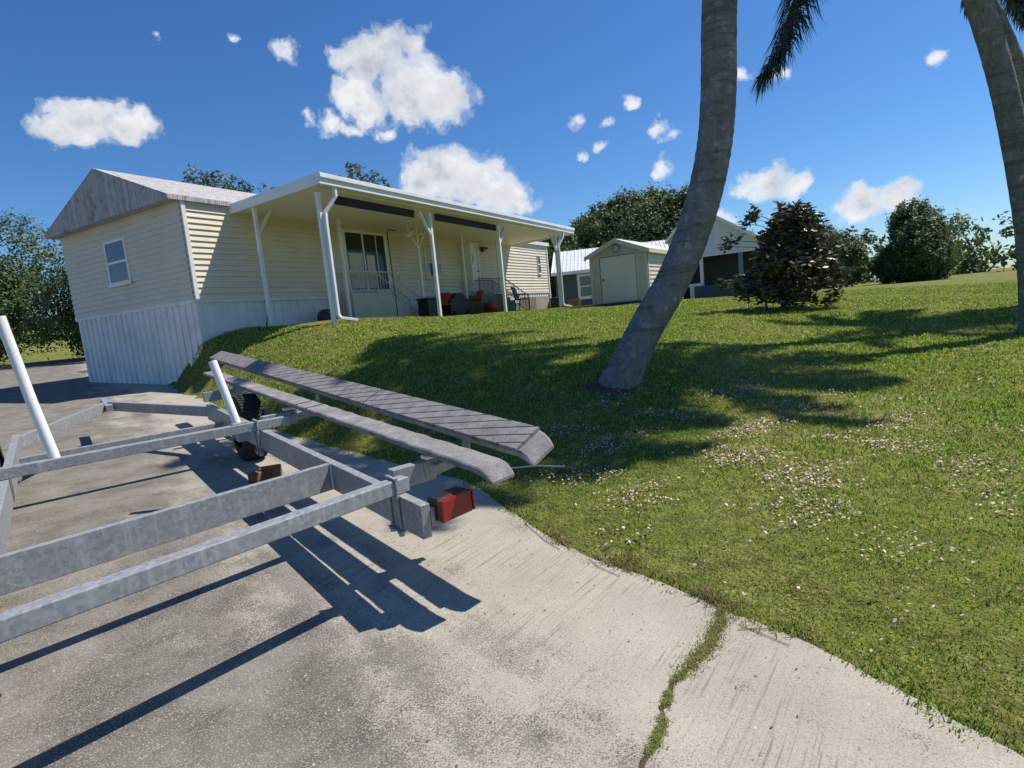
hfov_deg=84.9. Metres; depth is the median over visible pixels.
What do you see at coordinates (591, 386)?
mulch
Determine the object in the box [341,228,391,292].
sliding door
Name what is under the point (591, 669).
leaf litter
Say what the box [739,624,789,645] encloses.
twig
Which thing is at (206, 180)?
broadleaf tree
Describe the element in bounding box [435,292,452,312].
patio chair
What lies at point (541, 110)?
sky
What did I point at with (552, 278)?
broadleaf tree
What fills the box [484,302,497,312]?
bucket
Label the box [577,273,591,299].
window
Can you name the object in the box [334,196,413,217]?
rolled sun shade
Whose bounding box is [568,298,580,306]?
wooden crate
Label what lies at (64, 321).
broadleaf tree
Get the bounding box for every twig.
[515,494,559,549]
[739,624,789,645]
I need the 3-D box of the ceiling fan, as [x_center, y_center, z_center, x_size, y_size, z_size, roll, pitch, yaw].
[-3.263,-4.822,17.511,0.969,0.440,0.969,-3,8,22]
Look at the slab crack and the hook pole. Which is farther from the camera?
the hook pole
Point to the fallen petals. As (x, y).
(859, 512)
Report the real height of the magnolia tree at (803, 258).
2.849 m
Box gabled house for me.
[665,216,776,298]
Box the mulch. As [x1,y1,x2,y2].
[573,380,646,400]
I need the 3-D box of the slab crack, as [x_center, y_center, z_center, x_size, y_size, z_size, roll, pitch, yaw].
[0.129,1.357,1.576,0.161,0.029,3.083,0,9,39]
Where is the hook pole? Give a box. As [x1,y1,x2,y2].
[387,229,398,316]
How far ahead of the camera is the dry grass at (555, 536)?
3.16 m
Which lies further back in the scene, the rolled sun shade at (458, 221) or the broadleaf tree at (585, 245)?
the broadleaf tree at (585, 245)
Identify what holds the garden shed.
on the lawn at (188, 383)
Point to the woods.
(972, 263)
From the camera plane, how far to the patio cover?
15.49 m
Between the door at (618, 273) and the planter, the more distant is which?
the door at (618, 273)
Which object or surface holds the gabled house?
on the lawn at (188, 383)
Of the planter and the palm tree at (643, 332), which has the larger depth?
the planter
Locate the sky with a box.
[0,0,1023,332]
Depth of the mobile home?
14.27 m
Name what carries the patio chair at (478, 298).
on the lawn at (188, 383)
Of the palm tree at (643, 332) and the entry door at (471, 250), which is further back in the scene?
the entry door at (471, 250)
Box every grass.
[288,429,824,647]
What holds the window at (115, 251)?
in the mobile home
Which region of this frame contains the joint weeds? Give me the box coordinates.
[638,603,734,758]
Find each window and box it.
[103,237,131,287]
[422,246,444,278]
[536,255,542,274]
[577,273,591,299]
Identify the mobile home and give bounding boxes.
[44,168,551,384]
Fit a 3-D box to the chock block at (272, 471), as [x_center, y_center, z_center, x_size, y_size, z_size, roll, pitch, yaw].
[-2.366,0.860,5.487,0.200,0.110,0.110,-8,7,-17]
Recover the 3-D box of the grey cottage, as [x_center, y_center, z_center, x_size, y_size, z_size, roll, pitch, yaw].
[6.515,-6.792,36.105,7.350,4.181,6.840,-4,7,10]
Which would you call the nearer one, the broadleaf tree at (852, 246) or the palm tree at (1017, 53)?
the palm tree at (1017, 53)
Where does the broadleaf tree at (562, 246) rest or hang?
on the lawn at (188, 383)
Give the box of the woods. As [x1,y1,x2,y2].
[14,208,1016,340]
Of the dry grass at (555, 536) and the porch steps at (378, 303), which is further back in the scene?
the porch steps at (378, 303)
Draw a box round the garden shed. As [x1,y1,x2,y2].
[584,238,667,305]
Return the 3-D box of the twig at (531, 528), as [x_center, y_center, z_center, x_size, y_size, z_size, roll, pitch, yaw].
[0.127,0.956,3.983,0.077,0.087,1.005,-7,7,-15]
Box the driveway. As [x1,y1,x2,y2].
[0,357,1023,767]
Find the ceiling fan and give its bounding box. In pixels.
[388,223,426,237]
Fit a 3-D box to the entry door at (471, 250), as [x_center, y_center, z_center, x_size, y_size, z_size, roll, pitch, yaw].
[-1.652,-4.666,22.544,0.473,2.040,1.395,-4,7,11]
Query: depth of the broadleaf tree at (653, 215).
44.41 m
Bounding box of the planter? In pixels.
[317,309,337,320]
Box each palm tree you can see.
[598,0,737,389]
[751,0,1023,332]
[960,0,1023,37]
[994,0,1023,104]
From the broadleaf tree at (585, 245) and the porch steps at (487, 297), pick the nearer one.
the porch steps at (487, 297)
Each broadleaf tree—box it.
[0,207,70,363]
[9,239,83,357]
[182,164,275,192]
[338,161,391,187]
[538,225,578,296]
[547,248,565,297]
[562,181,688,248]
[565,236,601,250]
[601,237,642,244]
[764,222,876,289]
[869,195,962,283]
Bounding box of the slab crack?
[639,608,726,767]
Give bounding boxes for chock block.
[248,471,264,482]
[258,464,281,478]
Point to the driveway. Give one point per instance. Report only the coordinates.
(274, 655)
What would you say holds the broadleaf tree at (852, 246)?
on the lawn at (188, 383)
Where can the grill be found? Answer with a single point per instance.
(460, 303)
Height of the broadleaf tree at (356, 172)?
7.103 m
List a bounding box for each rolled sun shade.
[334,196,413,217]
[434,213,495,230]
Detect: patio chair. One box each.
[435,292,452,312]
[469,290,482,313]
[511,287,529,310]
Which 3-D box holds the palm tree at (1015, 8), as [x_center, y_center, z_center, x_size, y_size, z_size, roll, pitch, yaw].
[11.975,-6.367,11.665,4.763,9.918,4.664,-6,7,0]
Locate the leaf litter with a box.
[305,505,933,766]
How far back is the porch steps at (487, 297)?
22.85 m
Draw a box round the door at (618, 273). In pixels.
[597,251,640,303]
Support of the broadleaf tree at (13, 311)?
on the lawn at (188, 383)
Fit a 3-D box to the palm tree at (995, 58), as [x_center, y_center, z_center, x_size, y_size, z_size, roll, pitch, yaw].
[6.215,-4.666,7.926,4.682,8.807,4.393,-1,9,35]
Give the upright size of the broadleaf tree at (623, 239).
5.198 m
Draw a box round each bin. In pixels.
[416,297,437,316]
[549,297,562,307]
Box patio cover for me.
[228,172,574,326]
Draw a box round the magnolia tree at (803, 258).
[711,198,855,309]
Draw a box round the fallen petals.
[314,316,1023,665]
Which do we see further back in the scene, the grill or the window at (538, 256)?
the window at (538, 256)
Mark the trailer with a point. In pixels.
(245, 422)
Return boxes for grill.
[441,293,471,315]
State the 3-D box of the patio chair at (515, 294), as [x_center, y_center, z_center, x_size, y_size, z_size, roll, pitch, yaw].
[0.341,-3.426,22.451,0.594,0.969,0.570,-3,7,20]
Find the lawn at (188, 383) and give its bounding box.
[0,267,1023,757]
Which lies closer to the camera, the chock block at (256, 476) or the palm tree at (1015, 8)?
the chock block at (256, 476)
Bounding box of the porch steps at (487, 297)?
[465,278,529,312]
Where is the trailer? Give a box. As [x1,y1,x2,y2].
[0,316,553,701]
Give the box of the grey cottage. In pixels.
[551,240,668,306]
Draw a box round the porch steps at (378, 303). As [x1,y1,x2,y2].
[336,270,420,318]
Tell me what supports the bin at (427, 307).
on the lawn at (188, 383)
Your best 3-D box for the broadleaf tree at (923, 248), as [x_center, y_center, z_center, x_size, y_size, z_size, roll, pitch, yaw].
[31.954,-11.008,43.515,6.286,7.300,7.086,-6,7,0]
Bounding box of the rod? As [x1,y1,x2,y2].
[511,465,564,468]
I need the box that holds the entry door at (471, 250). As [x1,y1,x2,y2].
[459,242,482,293]
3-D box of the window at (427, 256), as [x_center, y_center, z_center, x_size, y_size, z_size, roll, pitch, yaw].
[-2.879,-4.411,20.450,0.110,1.160,1.080,-1,8,30]
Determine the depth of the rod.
4.73 m

